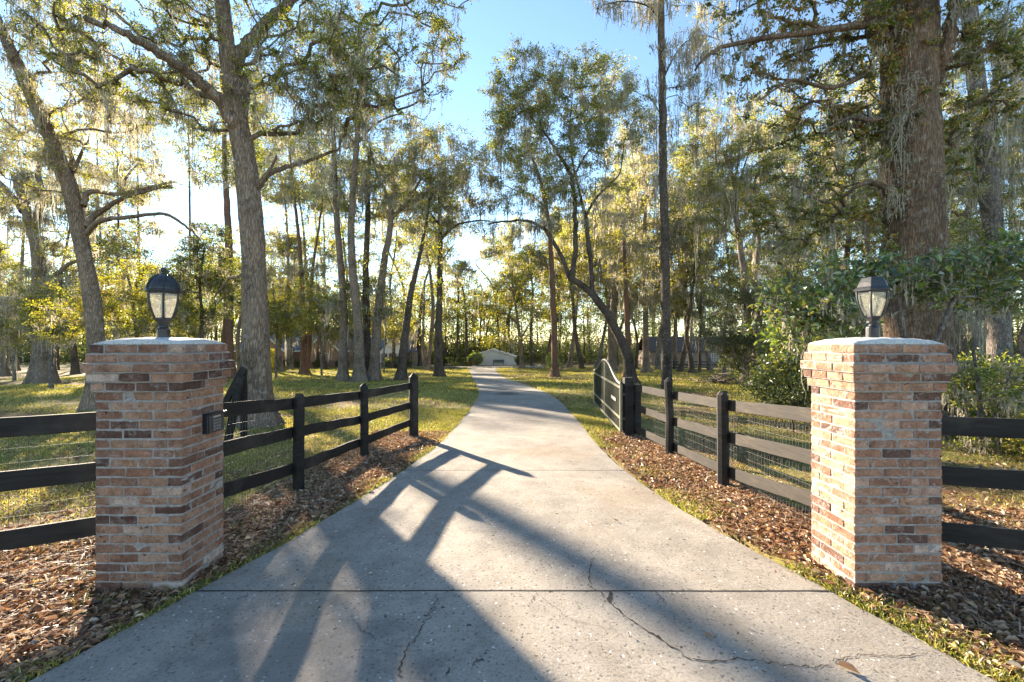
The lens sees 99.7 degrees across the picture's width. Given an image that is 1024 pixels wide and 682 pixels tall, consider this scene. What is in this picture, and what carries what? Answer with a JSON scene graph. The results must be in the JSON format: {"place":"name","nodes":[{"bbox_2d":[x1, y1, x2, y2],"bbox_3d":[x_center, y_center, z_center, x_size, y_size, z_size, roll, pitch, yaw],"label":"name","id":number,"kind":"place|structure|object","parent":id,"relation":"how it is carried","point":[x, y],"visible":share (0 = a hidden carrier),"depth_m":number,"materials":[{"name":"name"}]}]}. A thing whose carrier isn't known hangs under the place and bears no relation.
{"place":"outdoors","nodes":[
{"label":"outdoors","id":0,"kind":"place"},
{"bbox_2d":[28,365,995,681],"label":"driveway","id":1,"kind":"structure","parent":0,"point":[486,481],"depth_m":2.85,"materials":[{"name":"concrete"}]},
{"bbox_2d":[165,558,935,676],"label":"driveway cracks","id":2,"kind":"object","parent":1,"relation":"on","point":[609,598],"visible":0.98,"depth_m":2.94,"materials":[{"name":"concrete"}]},
{"bbox_2d":[0,344,1023,681],"bbox_3d":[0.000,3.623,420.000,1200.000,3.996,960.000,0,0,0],"label":"ground","id":3,"kind":"structure","parent":0,"point":[84,458],"depth_m":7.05,"materials":[{"name":"green plant"}]},
{"bbox_2d":[0,281,30,380],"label":"tree","id":4,"kind":"object","parent":3,"relation":"on","point":[14,376],"visible":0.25,"depth_m":32.64,"materials":[{"name":"green plant"}]},
{"bbox_2d":[0,191,51,375],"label":"woodland tree","id":5,"kind":"object","parent":3,"relation":"on","point":[5,372],"visible":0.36,"depth_m":43.93,"materials":[{"name":"green plant"}]},
{"bbox_2d":[0,83,65,370],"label":"woodland tree","id":6,"kind":"object","parent":3,"relation":"on","point":[21,259],"visible":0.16,"depth_m":57.99,"materials":[{"name":"green plant"}]},
{"bbox_2d":[3,271,84,388],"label":"tree","id":7,"kind":"object","parent":3,"relation":"on","point":[23,314],"visible":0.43,"depth_m":23.72,"materials":[{"name":"green plant"}]},
{"bbox_2d":[0,412,95,588],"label":"board fence","id":8,"kind":"object","parent":3,"relation":"on","point":[28,536],"visible":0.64,"depth_m":3.02,"materials":[{"name":"black wood"}]},
{"bbox_2d":[0,139,125,383],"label":"oak tree","id":9,"kind":"object","parent":3,"relation":"on","point":[38,370],"visible":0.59,"depth_m":28.73,"materials":[{"name":"green plant"}]},
{"bbox_2d":[22,98,112,369],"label":"woodland tree","id":10,"kind":"object","parent":3,"relation":"on","point":[77,117],"visible":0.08,"depth_m":61.88,"materials":[{"name":"green plant"}]},
{"bbox_2d":[48,223,135,373],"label":"woodland tree","id":11,"kind":"object","parent":3,"relation":"on","point":[75,364],"visible":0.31,"depth_m":47.83,"materials":[{"name":"green plant"}]},
{"bbox_2d":[0,0,200,411],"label":"oak tree","id":12,"kind":"object","parent":3,"relation":"on","point":[81,226],"visible":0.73,"depth_m":13.82,"materials":[{"name":"green plant"}]},
{"bbox_2d":[55,65,151,317],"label":"woodland tree","id":13,"kind":"object","parent":3,"relation":"on","point":[94,185],"visible":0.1,"depth_m":65.88,"materials":[{"name":"green plant"}]},
{"bbox_2d":[65,231,148,328],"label":"woodland tree","id":14,"kind":"object","parent":3,"relation":"on","point":[121,250],"visible":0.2,"depth_m":51.85,"materials":[{"name":"green plant"}]},
{"bbox_2d":[22,256,202,355],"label":"tree","id":15,"kind":"object","parent":3,"relation":"on","point":[138,326],"visible":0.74,"depth_m":17.27,"materials":[{"name":"green plant"}]},
{"bbox_2d":[80,121,180,332],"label":"woodland tree","id":16,"kind":"object","parent":3,"relation":"on","point":[156,230],"visible":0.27,"depth_m":59.92,"materials":[{"name":"green plant"}]},
{"bbox_2d":[90,84,179,322],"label":"woodland tree","id":17,"kind":"object","parent":3,"relation":"on","point":[140,226],"visible":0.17,"depth_m":69.90,"materials":[{"name":"green plant"}]},
{"bbox_2d":[99,242,184,336],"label":"woodland tree","id":18,"kind":"object","parent":3,"relation":"on","point":[146,251],"visible":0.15,"depth_m":45.60,"materials":[{"name":"green plant"}]},
{"bbox_2d":[80,337,234,592],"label":"brick pillar","id":19,"kind":"structure","parent":3,"relation":"on","point":[159,495],"depth_m":2.96,"materials":[{"name":"brown brick"}]},
{"bbox_2d":[143,267,182,336],"bbox_3d":[-2.565,-0.274,3.180,0.226,0.535,0.228,0,0,0],"label":"post lamp","id":20,"kind":"object","parent":19,"relation":"on","point":[163,283],"visible":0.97,"depth_m":3.14,"materials":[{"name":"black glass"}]},
{"bbox_2d":[202,410,227,433],"bbox_3d":[-2.233,0.610,3.250,0.078,0.151,0.170,0,0,0],"label":"keypad box","id":21,"kind":"object","parent":19,"relation":"attached to","point":[212,422],"visible":1,"depth_m":3.21,"materials":[{"name":"black plastic"}]},
{"bbox_2d":[137,60,238,328],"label":"woodland tree","id":22,"kind":"object","parent":3,"relation":"on","point":[198,184],"visible":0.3,"depth_m":63.88,"materials":[{"name":"green plant"}]},
{"bbox_2d":[142,215,241,338],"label":"tree","id":23,"kind":"object","parent":3,"relation":"on","point":[200,281],"visible":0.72,"depth_m":18.84,"materials":[{"name":"green plant"}]},
{"bbox_2d":[156,51,283,378],"bbox_3d":[-24.814,-10.655,36.791,8.675,27.966,8.238,0,0,43],"label":"pine tree","id":24,"kind":"object","parent":3,"relation":"on","point":[227,331],"visible":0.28,"depth_m":36.77,"materials":[{"name":"green plant"}]},
{"bbox_2d":[223,366,247,440],"bbox_3d":[-5.331,1.303,8.217,0.617,1.641,0.295,0,0,0],"label":"driveway gate","id":25,"kind":"object","parent":3,"relation":"on","point":[237,391],"visible":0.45,"depth_m":8.17,"materials":[{"name":"black metal"}]},
{"bbox_2d":[198,235,277,371],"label":"woodland tree","id":26,"kind":"object","parent":3,"relation":"on","point":[237,340],"visible":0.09,"depth_m":49.82,"materials":[{"name":"green plant"}]},
{"bbox_2d":[2,0,480,428],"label":"oak tree","id":27,"kind":"object","parent":3,"relation":"on","point":[232,101],"visible":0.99,"depth_m":10.19,"materials":[{"name":"green plant"}]},
{"bbox_2d":[232,118,304,370],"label":"woodland tree","id":28,"kind":"object","parent":3,"relation":"on","point":[279,355],"visible":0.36,"depth_m":57.77,"materials":[{"name":"green plant"}]},
{"bbox_2d":[236,273,315,377],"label":"tree","id":29,"kind":"object","parent":3,"relation":"on","point":[284,320],"visible":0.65,"depth_m":39.70,"materials":[{"name":"green plant"}]},
{"bbox_2d":[262,173,322,368],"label":"woodland tree","id":30,"kind":"object","parent":3,"relation":"on","point":[291,362],"visible":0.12,"depth_m":65.67,"materials":[{"name":"green plant"}]},
{"bbox_2d":[263,206,327,369],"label":"woodland tree","id":31,"kind":"object","parent":3,"relation":"on","point":[292,235],"visible":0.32,"depth_m":59.68,"materials":[{"name":"green plant"}]},
{"bbox_2d":[256,120,344,373],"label":"oak tree","id":32,"kind":"object","parent":3,"relation":"on","point":[305,348],"visible":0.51,"depth_m":47.77,"materials":[{"name":"green plant"}]},
{"bbox_2d":[278,271,353,374],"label":"tree","id":33,"kind":"object","parent":3,"relation":"on","point":[331,334],"visible":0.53,"depth_m":44.49,"materials":[{"name":"green plant"}]},
{"bbox_2d":[275,155,357,369],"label":"woodland tree","id":34,"kind":"object","parent":3,"relation":"on","point":[319,336],"visible":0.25,"depth_m":61.78,"materials":[{"name":"green plant"}]},
{"bbox_2d":[223,373,417,527],"bbox_3d":[-2.446,1.306,6.231,0.418,1.600,5.598,0,0,7],"label":"board fence","id":35,"kind":"object","parent":3,"relation":"on","point":[299,430],"visible":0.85,"depth_m":5.26,"materials":[{"name":"black wood"}]},
{"bbox_2d":[234,330,425,367],"bbox_3d":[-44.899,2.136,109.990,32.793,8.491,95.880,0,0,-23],"label":"brick house","id":36,"kind":"structure","parent":3,"relation":"on","point":[328,358],"depth_m":71.00,"materials":[{"name":"brown"}]},
{"bbox_2d":[286,13,376,381],"bbox_3d":[-13.826,-10.741,32.807,7.212,27.815,5.254,0,0,0],"label":"oak tree","id":37,"kind":"object","parent":3,"relation":"on","point":[342,374],"visible":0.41,"depth_m":32.77,"materials":[{"name":"green plant"}]},
{"bbox_2d":[293,108,371,367],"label":"woodland tree","id":38,"kind":"object","parent":3,"relation":"on","point":[323,224],"visible":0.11,"depth_m":69.91,"materials":[{"name":"green plant"}]},
{"bbox_2d":[307,180,381,367],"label":"woodland tree","id":39,"kind":"object","parent":3,"relation":"on","point":[350,325],"visible":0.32,"depth_m":67.72,"materials":[{"name":"green plant"}]},
{"bbox_2d":[292,0,436,382],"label":"oak tree","id":40,"kind":"object","parent":3,"relation":"on","point":[359,373],"visible":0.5,"depth_m":31.77,"materials":[{"name":"green plant"}]},
{"bbox_2d":[314,142,421,372],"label":"oak tree","id":41,"kind":"object","parent":3,"relation":"on","point":[366,330],"visible":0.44,"depth_m":34.28,"materials":[{"name":"green plant"}]},
{"bbox_2d":[331,134,412,325],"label":"woodland tree","id":42,"kind":"object","parent":3,"relation":"on","point":[384,232],"visible":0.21,"depth_m":73.69,"materials":[{"name":"green plant"}]},
{"bbox_2d":[346,272,426,372],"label":"tree","id":43,"kind":"object","parent":3,"relation":"on","point":[415,323],"visible":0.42,"depth_m":49.93,"materials":[{"name":"green plant"}]},
{"bbox_2d":[355,190,431,368],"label":"woodland tree","id":44,"kind":"object","parent":3,"relation":"on","point":[395,272],"visible":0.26,"depth_m":63.75,"materials":[{"name":"green plant"}]},
{"bbox_2d":[341,109,477,380],"bbox_3d":[-7.944,-7.433,33.201,10.920,21.237,6.839,0,0,0],"label":"oak tree","id":45,"kind":"object","parent":3,"relation":"on","point":[374,372],"visible":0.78,"depth_m":33.27,"materials":[{"name":"green plant"}]},
{"bbox_2d":[369,162,461,380],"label":"oak tree","id":46,"kind":"object","parent":3,"relation":"on","point":[401,373],"visible":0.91,"depth_m":33.80,"materials":[{"name":"green plant"}]},
{"bbox_2d":[370,217,463,366],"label":"woodland tree","id":47,"kind":"object","parent":3,"relation":"on","point":[447,270],"visible":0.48,"depth_m":71.95,"materials":[{"name":"green plant"}]},
{"bbox_2d":[380,195,466,365],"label":"woodland tree","id":48,"kind":"object","parent":3,"relation":"on","point":[419,330],"visible":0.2,"depth_m":77.79,"materials":[{"name":"green plant"}]},
{"bbox_2d":[395,238,472,369],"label":"tree","id":49,"kind":"object","parent":3,"relation":"on","point":[427,362],"visible":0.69,"depth_m":57.82,"materials":[{"name":"green plant"}]},
{"bbox_2d":[376,116,511,376],"bbox_3d":[-6.375,-8.908,41.977,12.750,24.934,8.587,0,0,0],"label":"oak tree","id":50,"kind":"object","parent":3,"relation":"on","point":[439,370],"visible":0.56,"depth_m":41.21,"materials":[{"name":"green plant"}]},
{"bbox_2d":[426,257,490,364],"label":"woodland tree","id":51,"kind":"object","parent":3,"relation":"on","point":[464,270],"visible":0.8,"depth_m":81.66,"materials":[{"name":"green plant"}]},
{"bbox_2d":[442,274,486,363],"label":"woodland tree","id":52,"kind":"object","parent":3,"relation":"on","point":[466,313],"visible":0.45,"depth_m":91.73,"materials":[{"name":"green plant"}]},
{"bbox_2d":[468,230,519,350],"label":"woodland tree","id":53,"kind":"object","parent":3,"relation":"on","point":[495,252],"visible":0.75,"depth_m":87.54,"materials":[{"name":"green plant"}]},
{"bbox_2d":[477,348,516,364],"bbox_3d":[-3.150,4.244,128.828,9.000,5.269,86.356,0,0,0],"label":"outbuilding","id":54,"kind":"structure","parent":3,"relation":"on","point":[490,355],"depth_m":86.00,"materials":[{"name":"beige"}]},
{"bbox_2d":[0,375,1023,681],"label":"fallen leaves","id":55,"kind":"object","parent":3,"relation":"on","point":[390,453],"depth_m":3.56,"materials":[{"name":"brown plant"}]},
{"bbox_2d":[0,223,1023,363],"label":"woods","id":56,"kind":"object","parent":3,"relation":"on","point":[588,353],"visible":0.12,"depth_m":103.95,"materials":[{"name":"green plant"}]},
{"bbox_2d":[464,244,566,368],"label":"maple tree","id":57,"kind":"object","parent":3,"relation":"on","point":[513,288],"visible":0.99,"depth_m":65.73,"materials":[{"name":"green plant"}]},
{"bbox_2d":[491,209,539,353],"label":"woodland tree","id":58,"kind":"object","parent":3,"relation":"on","point":[508,236],"visible":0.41,"depth_m":93.29,"materials":[{"name":"green plant"}]},
{"bbox_2d":[508,237,556,365],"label":"woodland tree","id":59,"kind":"object","parent":3,"relation":"on","point":[539,263],"visible":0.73,"depth_m":79.48,"materials":[{"name":"green plant"}]},
{"bbox_2d":[482,118,589,376],"bbox_3d":[2.421,-8.905,41.040,10.501,24.814,5.276,0,0,0],"label":"pine tree","id":60,"kind":"object","parent":3,"relation":"on","point":[554,372],"visible":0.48,"depth_m":40.79,"materials":[{"name":"green plant"}]},
{"bbox_2d":[519,202,579,352],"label":"woodland tree","id":61,"kind":"object","parent":3,"relation":"on","point":[555,233],"visible":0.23,"depth_m":83.83,"materials":[{"name":"green plant"}]},
{"bbox_2d":[477,33,658,383],"bbox_3d":[3.905,-8.381,28.537,12.354,22.875,6.646,0,0,0],"label":"oak tree","id":62,"kind":"object","parent":3,"relation":"on","point":[506,117],"visible":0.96,"depth_m":28.20,"materials":[{"name":"green plant"}]},
{"bbox_2d":[538,229,599,368],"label":"woodland tree","id":63,"kind":"object","parent":3,"relation":"on","point":[579,270],"visible":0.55,"depth_m":61.74,"materials":[{"name":"green plant"}]},
{"bbox_2d":[541,213,606,366],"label":"woodland tree","id":64,"kind":"object","parent":3,"relation":"on","point":[570,359],"visible":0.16,"depth_m":73.74,"materials":[{"name":"green plant"}]},
{"bbox_2d":[563,199,632,367],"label":"woodland tree","id":65,"kind":"object","parent":3,"relation":"on","point":[605,296],"visible":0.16,"depth_m":69.77,"materials":[{"name":"green plant"}]},
{"bbox_2d":[560,107,686,370],"bbox_3d":[14.567,-13.151,56.913,16.471,34.426,10.295,0,0,0],"label":"oak tree","id":66,"kind":"object","parent":3,"relation":"on","point":[612,352],"visible":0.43,"depth_m":56.59,"materials":[{"name":"green plant"}]},
{"bbox_2d":[582,164,679,373],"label":"pine tree","id":67,"kind":"object","parent":3,"relation":"on","point":[625,279],"visible":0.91,"depth_m":45.78,"materials":[{"name":"green plant"}]},
{"bbox_2d":[622,377,640,436],"bbox_3d":[2.502,1.438,9.044,0.540,1.357,0.250,0,0,-28],"label":"gate post","id":68,"kind":"object","parent":3,"relation":"on","point":[631,417],"visible":0.73,"depth_m":8.90,"materials":[{"name":"black wood"}]},
{"bbox_2d":[593,359,622,431],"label":"driveway gate","id":69,"kind":"structure","parent":68,"relation":"attached to","point":[607,392],"depth_m":10.45,"materials":[{"name":"black metal"}]},
{"bbox_2d":[604,168,659,368],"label":"woodland tree","id":70,"kind":"object","parent":3,"relation":"on","point":[637,342],"visible":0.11,"depth_m":65.82,"materials":[{"name":"green plant"}]},
{"bbox_2d":[612,157,688,372],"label":"oak tree","id":71,"kind":"object","parent":3,"relation":"on","point":[645,366],"visible":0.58,"depth_m":51.75,"materials":[{"name":"green plant"}]},
{"bbox_2d":[585,0,740,388],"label":"pine tree","id":72,"kind":"object","parent":3,"relation":"on","point":[655,9],"visible":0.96,"depth_m":23.33,"materials":[{"name":"green plant"}]},
{"bbox_2d":[640,182,695,369],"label":"woodland tree","id":73,"kind":"object","parent":3,"relation":"on","point":[657,358],"visible":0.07,"depth_m":59.73,"materials":[{"name":"green plant"}]},
{"bbox_2d":[635,337,736,365],"bbox_3d":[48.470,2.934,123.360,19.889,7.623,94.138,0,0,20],"label":"neighbour house","id":74,"kind":"structure","parent":3,"relation":"on","point":[652,347],"depth_m":82.13,"materials":[{"name":"beige paint"}]},
{"bbox_2d":[658,100,718,366],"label":"woodland tree","id":75,"kind":"object","parent":3,"relation":"on","point":[684,122],"visible":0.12,"depth_m":75.75,"materials":[{"name":"green plant"}]},
{"bbox_2d":[652,137,725,371],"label":"woodland tree","id":76,"kind":"object","parent":3,"relation":"on","point":[680,368],"visible":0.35,"depth_m":53.77,"materials":[{"name":"green plant"}]},
{"bbox_2d":[657,163,740,373],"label":"oak tree","id":77,"kind":"object","parent":3,"relation":"on","point":[690,309],"visible":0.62,"depth_m":49.83,"materials":[{"name":"green plant"}]},
{"bbox_2d":[667,148,738,370],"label":"woodland tree","id":78,"kind":"object","parent":3,"relation":"on","point":[707,352],"visible":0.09,"depth_m":57.75,"materials":[{"name":"green plant"}]},
{"bbox_2d":[634,378,811,524],"bbox_3d":[2.706,1.299,6.277,0.247,1.470,5.693,0,0,-1],"label":"board fence","id":79,"kind":"object","parent":3,"relation":"on","point":[722,404],"visible":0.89,"depth_m":5.42,"materials":[{"name":"black wood"}]},
{"bbox_2d":[690,170,768,374],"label":"woodland tree","id":80,"kind":"object","parent":3,"relation":"on","point":[723,262],"visible":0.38,"depth_m":45.89,"materials":[{"name":"green plant"}]},
{"bbox_2d":[707,87,783,331],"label":"woodland tree","id":81,"kind":"object","parent":3,"relation":"on","point":[753,110],"visible":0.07,"depth_m":63.54,"materials":[{"name":"green plant"}]},
{"bbox_2d":[687,249,814,384],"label":"oak tree","id":82,"kind":"object","parent":3,"relation":"on","point":[731,353],"visible":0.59,"depth_m":26.77,"materials":[{"name":"green plant"}]},
{"bbox_2d":[681,87,822,379],"bbox_3d":[16.352,-7.213,30.125,9.195,20.435,4.813,0,0,0],"label":"oak tree","id":83,"kind":"object","parent":3,"relation":"on","point":[734,203],"visible":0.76,"depth_m":29.73,"materials":[{"name":"green plant"}]},
{"bbox_2d":[735,343,811,407],"bbox_3d":[8.140,1.197,12.515,3.134,2.288,2.520,0,0,0],"label":"undergrowth bush","id":84,"kind":"object","parent":3,"relation":"on","point":[764,374],"visible":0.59,"depth_m":12.26,"materials":[{"name":"green plant"}]},
{"bbox_2d":[743,74,816,276],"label":"woodland tree","id":85,"kind":"object","parent":3,"relation":"on","point":[765,128],"visible":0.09,"depth_m":57.96,"materials":[{"name":"green plant"}]},
{"bbox_2d":[736,127,840,286],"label":"woodland tree","id":86,"kind":"object","parent":3,"relation":"on","point":[749,252],"visible":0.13,"depth_m":39.83,"materials":[{"name":"green plant"}]},
{"bbox_2d":[747,229,841,312],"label":"woodland tree","id":87,"kind":"object","parent":3,"relation":"on","point":[776,257],"visible":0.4,"depth_m":23.82,"materials":[{"name":"green plant"}]},
{"bbox_2d":[753,145,837,306],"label":"woodland tree","id":88,"kind":"object","parent":3,"relation":"on","point":[793,168],"visible":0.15,"depth_m":33.55,"materials":[{"name":"green plant"}]},
{"bbox_2d":[787,114,871,315],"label":"woodland tree","id":89,"kind":"object","parent":3,"relation":"on","point":[813,144],"visible":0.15,"depth_m":37.90,"materials":[{"name":"green plant"}]},
{"bbox_2d":[804,59,868,278],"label":"woodland tree","id":90,"kind":"object","parent":3,"relation":"on","point":[814,93],"visible":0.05,"depth_m":51.92,"materials":[{"name":"green plant"}]},
{"bbox_2d":[811,138,878,335],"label":"woodland tree","id":91,"kind":"object","parent":3,"relation":"on","point":[848,237],"visible":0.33,"depth_m":29.88,"materials":[{"name":"green plant"}]},
{"bbox_2d":[822,147,881,335],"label":"woodland tree","id":92,"kind":"object","parent":3,"relation":"on","point":[863,194],"visible":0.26,"depth_m":25.97,"materials":[{"name":"green plant"}]},
{"bbox_2d":[831,79,882,336],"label":"woodland tree","id":93,"kind":"object","parent":3,"relation":"on","point":[877,295],"visible":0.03,"depth_m":34.12,"materials":[{"name":"green plant"}]},
{"bbox_2d":[694,0,1023,439],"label":"oak tree","id":94,"kind":"object","parent":3,"relation":"on","point":[910,48],"visible":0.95,"depth_m":9.28,"materials":[{"name":"green plant"}]},
{"bbox_2d":[800,337,957,591],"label":"brick pillar","id":95,"kind":"structure","parent":3,"relation":"on","point":[876,462],"depth_m":2.97,"materials":[{"name":"brown brick"}]},
{"bbox_2d":[853,276,892,337],"bbox_3d":[2.655,-0.236,3.180,0.233,0.460,0.236,0,0,0],"label":"post lamp","id":96,"kind":"object","parent":95,"relation":"on","point":[874,286],"visible":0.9,"depth_m":3.15,"materials":[{"name":"black metal"}]},
{"bbox_2d":[741,226,1023,403],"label":"broadleaf shrub","id":97,"kind":"object","parent":3,"relation":"on","point":[937,277],"visible":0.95,"depth_m":6.42,"materials":[{"name":"green plant"}]},
{"bbox_2d":[942,89,1018,386],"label":"woodland tree","id":98,"kind":"object","parent":3,"relation":"on","point":[964,342],"visible":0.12,"depth_m":23.80,"materials":[{"name":"green plant"}]},
{"bbox_2d":[941,416,1023,550],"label":"board fence","id":99,"kind":"object","parent":3,"relation":"on","point":[1005,538],"visible":0.66,"depth_m":3.04,"materials":[{"name":"black wood"}]},
{"bbox_2d":[941,343,1023,459],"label":"evergreen shrub","id":100,"kind":"object","parent":3,"relation":"on","point":[1001,375],"visible":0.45,"depth_m":7.51,"materials":[{"name":"green plant"}]},
{"bbox_2d":[941,0,1023,406],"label":"oak tree","id":101,"kind":"object","parent":3,"relation":"on","point":[986,193],"visible":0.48,"depth_m":14.40,"materials":[{"name":"green plant"}]},
{"bbox_2d":[947,347,1023,418],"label":"undergrowth bush","id":102,"kind":"object","parent":3,"relation":"on","point":[971,386],"visible":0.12,"depth_m":9.12,"materials":[{"name":"green plant"}]},
{"bbox_2d":[948,120,1023,376],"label":"woodland tree","id":103,"kind":"object","parent":3,"relation":"on","point":[975,341],"visible":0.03,"depth_m":29.84,"materials":[{"name":"green plant"}]},
{"bbox_2d":[1000,89,1023,389],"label":"woodland tree","id":104,"kind":"object","parent":3,"relation":"on","point":[1020,345],"visible":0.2,"depth_m":22.05,"materials":[{"name":"green plant"}]},
{"bbox_2d":[0,0,1023,343],"label":"sky","id":105,"kind":"structure","parent":0,"point":[487,25],"materials":[{"name":"blue"}]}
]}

